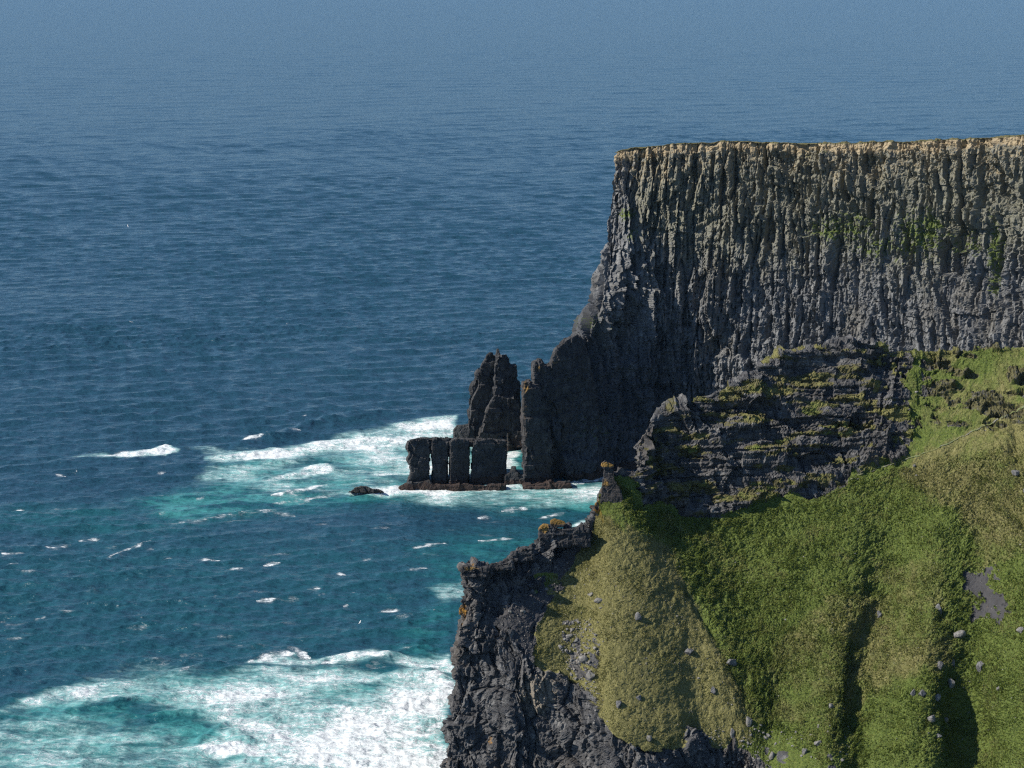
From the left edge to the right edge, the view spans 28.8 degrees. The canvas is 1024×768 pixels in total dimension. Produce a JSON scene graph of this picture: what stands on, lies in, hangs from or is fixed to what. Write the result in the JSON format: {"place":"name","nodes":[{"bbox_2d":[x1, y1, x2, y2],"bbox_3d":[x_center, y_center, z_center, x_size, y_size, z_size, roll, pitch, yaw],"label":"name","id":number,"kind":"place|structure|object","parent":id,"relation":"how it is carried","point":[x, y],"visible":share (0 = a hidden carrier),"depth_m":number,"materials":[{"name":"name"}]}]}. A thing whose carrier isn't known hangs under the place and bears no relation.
{"place":"outdoors","nodes":[
{"label":"outdoors","id":0,"kind":"place"},
{"bbox_2d":[0,0,1023,767],"bbox_3d":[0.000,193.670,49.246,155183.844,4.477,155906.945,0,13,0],"label":"sea","id":1,"kind":"structure","parent":0,"point":[280,280],"depth_m":1177.73,"materials":[{"name":"liquid"}]},
{"bbox_2d":[349,486,383,492],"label":"skerry","id":2,"kind":"structure","parent":1,"relation":"in","point":[363,489],"depth_m":734.06,"materials":[{"name":"grey stone"}]},
{"bbox_2d":[398,437,507,490],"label":"slit rock","id":3,"kind":"object","parent":1,"relation":"in","point":[489,462],"visible":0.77,"depth_m":745.76,"materials":[{"name":"grey stone"}]},
{"bbox_2d":[453,423,474,437],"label":"sea boulder","id":4,"kind":"object","parent":1,"relation":"in","point":[464,431],"visible":0.49,"depth_m":804.26,"materials":[{"name":"grey stone"}]},
{"bbox_2d":[467,348,520,450],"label":"sea stack","id":5,"kind":"object","parent":1,"relation":"in","point":[493,410],"visible":0.75,"depth_m":798.47,"materials":[{"name":"grey stone"}]},
{"bbox_2d":[504,466,524,484],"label":"sea boulder","id":6,"kind":"object","parent":1,"relation":"in","point":[513,476],"visible":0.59,"depth_m":748.70,"materials":[{"name":"grey stone"}]},
{"bbox_2d":[509,428,521,448],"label":"sea boulder","id":7,"kind":"object","parent":1,"relation":"in","point":[515,439],"visible":0.55,"depth_m":799.05,"materials":[{"name":"grey stone"}]},
{"bbox_2d":[439,499,1010,767],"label":"sea cliff","id":8,"kind":"structure","parent":0,"point":[491,721],"depth_m":464.89,"materials":[{"name":"grey stone"}]},
{"bbox_2d":[459,524,590,578],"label":"rock ledge","id":9,"kind":"object","parent":8,"relation":"on","point":[577,537],"visible":0.94,"depth_m":478.20,"materials":[{"name":"grey stone"}]},
{"bbox_2d":[550,518,565,528],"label":"lichen boulder","id":10,"kind":"object","parent":9,"relation":"on","point":[555,523],"visible":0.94,"depth_m":480.33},
{"bbox_2d":[600,461,622,502],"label":"rock pillar","id":11,"kind":"object","parent":8,"relation":"on","point":[611,490],"visible":0.92,"depth_m":486.36,"materials":[{"name":"grey stone"}]},
{"bbox_2d":[506,334,1023,557],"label":"layered crag","id":12,"kind":"structure","parent":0,"point":[783,415],"depth_m":503.73,"materials":[{"name":"grey stone"}]},
{"bbox_2d":[531,341,1023,767],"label":"grassy slope","id":13,"kind":"structure","parent":0,"point":[625,667],"depth_m":474.70,"materials":[{"name":"green plant"}]},
{"bbox_2d":[578,655,587,662],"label":"boulder","id":14,"kind":"object","parent":13,"relation":"on","point":[583,658],"visible":1,"depth_m":463.85,"materials":[{"name":"grey stone"}]},
{"bbox_2d":[586,671,594,678],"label":"boulder","id":15,"kind":"object","parent":13,"relation":"on","point":[590,675],"visible":1,"depth_m":460.88,"materials":[{"name":"grey stone"}]},
{"bbox_2d":[594,598,601,602],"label":"boulder","id":16,"kind":"object","parent":13,"relation":"on","point":[597,600],"visible":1,"depth_m":471.06,"materials":[{"name":"grey stone"}]},
{"bbox_2d":[616,701,621,708],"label":"boulder","id":17,"kind":"object","parent":13,"relation":"on","point":[618,704],"visible":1,"depth_m":453.61,"materials":[{"name":"grey stone"}]},
{"bbox_2d":[635,612,641,619],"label":"boulder","id":18,"kind":"object","parent":13,"relation":"on","point":[638,616],"visible":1,"depth_m":467.61,"materials":[{"name":"grey stone"}]},
{"bbox_2d":[685,648,693,654],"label":"boulder","id":19,"kind":"object","parent":13,"relation":"on","point":[688,651],"visible":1,"depth_m":468.57,"materials":[{"name":"grey stone"}]},
{"bbox_2d":[726,659,736,665],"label":"boulder","id":20,"kind":"object","parent":13,"relation":"on","point":[731,662],"visible":1,"depth_m":468.85,"materials":[{"name":"grey stone"}]},
{"bbox_2d":[730,728,734,738],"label":"boulder","id":21,"kind":"object","parent":13,"relation":"on","point":[732,731],"visible":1,"depth_m":459.53,"materials":[{"name":"grey stone"}]},
{"bbox_2d":[746,716,751,726],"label":"boulder","id":22,"kind":"object","parent":13,"relation":"on","point":[748,721],"visible":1,"depth_m":460.85,"materials":[{"name":"grey stone"}]},
{"bbox_2d":[481,345,1020,767],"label":"loose stones","id":23,"kind":"object","parent":13,"relation":"on","point":[595,647],"visible":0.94,"depth_m":464.88,"materials":[{"name":"grey stone"}]},
{"bbox_2d":[769,751,774,759],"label":"boulder","id":24,"kind":"object","parent":13,"relation":"on","point":[771,755],"visible":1,"depth_m":456.08,"materials":[{"name":"grey stone"}]},
{"bbox_2d":[814,740,821,745],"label":"boulder","id":25,"kind":"object","parent":13,"relation":"on","point":[817,743],"visible":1,"depth_m":453.28,"materials":[{"name":"grey stone"}]},
{"bbox_2d":[877,610,881,617],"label":"boulder","id":26,"kind":"object","parent":13,"relation":"on","point":[879,613],"visible":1,"depth_m":478.01,"materials":[{"name":"grey stone"}]},
{"bbox_2d":[919,689,925,696],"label":"boulder","id":27,"kind":"object","parent":13,"relation":"on","point":[922,692],"visible":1,"depth_m":452.37,"materials":[{"name":"grey stone"}]},
{"bbox_2d":[927,715,935,722],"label":"boulder","id":28,"kind":"object","parent":13,"relation":"on","point":[931,719],"visible":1,"depth_m":448.81,"materials":[{"name":"grey stone"}]},
{"bbox_2d":[935,694,940,700],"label":"boulder","id":29,"kind":"object","parent":13,"relation":"on","point":[937,696],"visible":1,"depth_m":453.82,"materials":[{"name":"grey stone"}]},
{"bbox_2d":[935,604,941,614],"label":"boulder","id":30,"kind":"object","parent":13,"relation":"on","point":[938,606],"visible":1,"depth_m":467.35,"materials":[{"name":"grey stone"}]},
{"bbox_2d":[937,661,943,669],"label":"boulder","id":31,"kind":"object","parent":13,"relation":"on","point":[940,664],"visible":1,"depth_m":458.81,"materials":[{"name":"grey stone"}]},
{"bbox_2d":[948,678,954,687],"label":"boulder","id":32,"kind":"object","parent":13,"relation":"on","point":[951,682],"visible":1,"depth_m":459.24,"materials":[{"name":"grey stone"}]},
{"bbox_2d":[954,630,965,637],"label":"boulder","id":33,"kind":"object","parent":13,"relation":"on","point":[960,633],"visible":1,"depth_m":464.17,"materials":[{"name":"grey stone"}]},
{"bbox_2d":[976,661,984,672],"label":"boulder","id":34,"kind":"object","parent":13,"relation":"on","point":[979,665],"visible":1,"depth_m":459.22,"materials":[{"name":"grey stone"}]},
{"bbox_2d":[1011,470,1019,475],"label":"boulder","id":35,"kind":"object","parent":13,"relation":"on","point":[1015,472],"visible":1,"depth_m":484.31,"materials":[{"name":"grey stone"}]},
{"bbox_2d":[1016,627,1023,632],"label":"boulder","id":36,"kind":"object","parent":13,"relation":"on","point":[1019,629],"visible":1,"depth_m":454.47,"materials":[{"name":"grey stone"}]},
{"bbox_2d":[548,134,1023,481],"bbox_3d":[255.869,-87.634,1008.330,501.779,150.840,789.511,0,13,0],"label":"headland","id":37,"kind":"structure","parent":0,"point":[721,263],"depth_m":771.63,"materials":[{"name":"grey stone"}]},
{"bbox_2d":[520,333,599,489],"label":"headland foot","id":38,"kind":"object","parent":37,"relation":"attached to","point":[547,387],"visible":0.82,"depth_m":750.25},
{"bbox_2d":[824,405,1023,497],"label":"path","id":39,"kind":"structure","parent":0,"point":[941,445],"depth_m":497.71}
]}

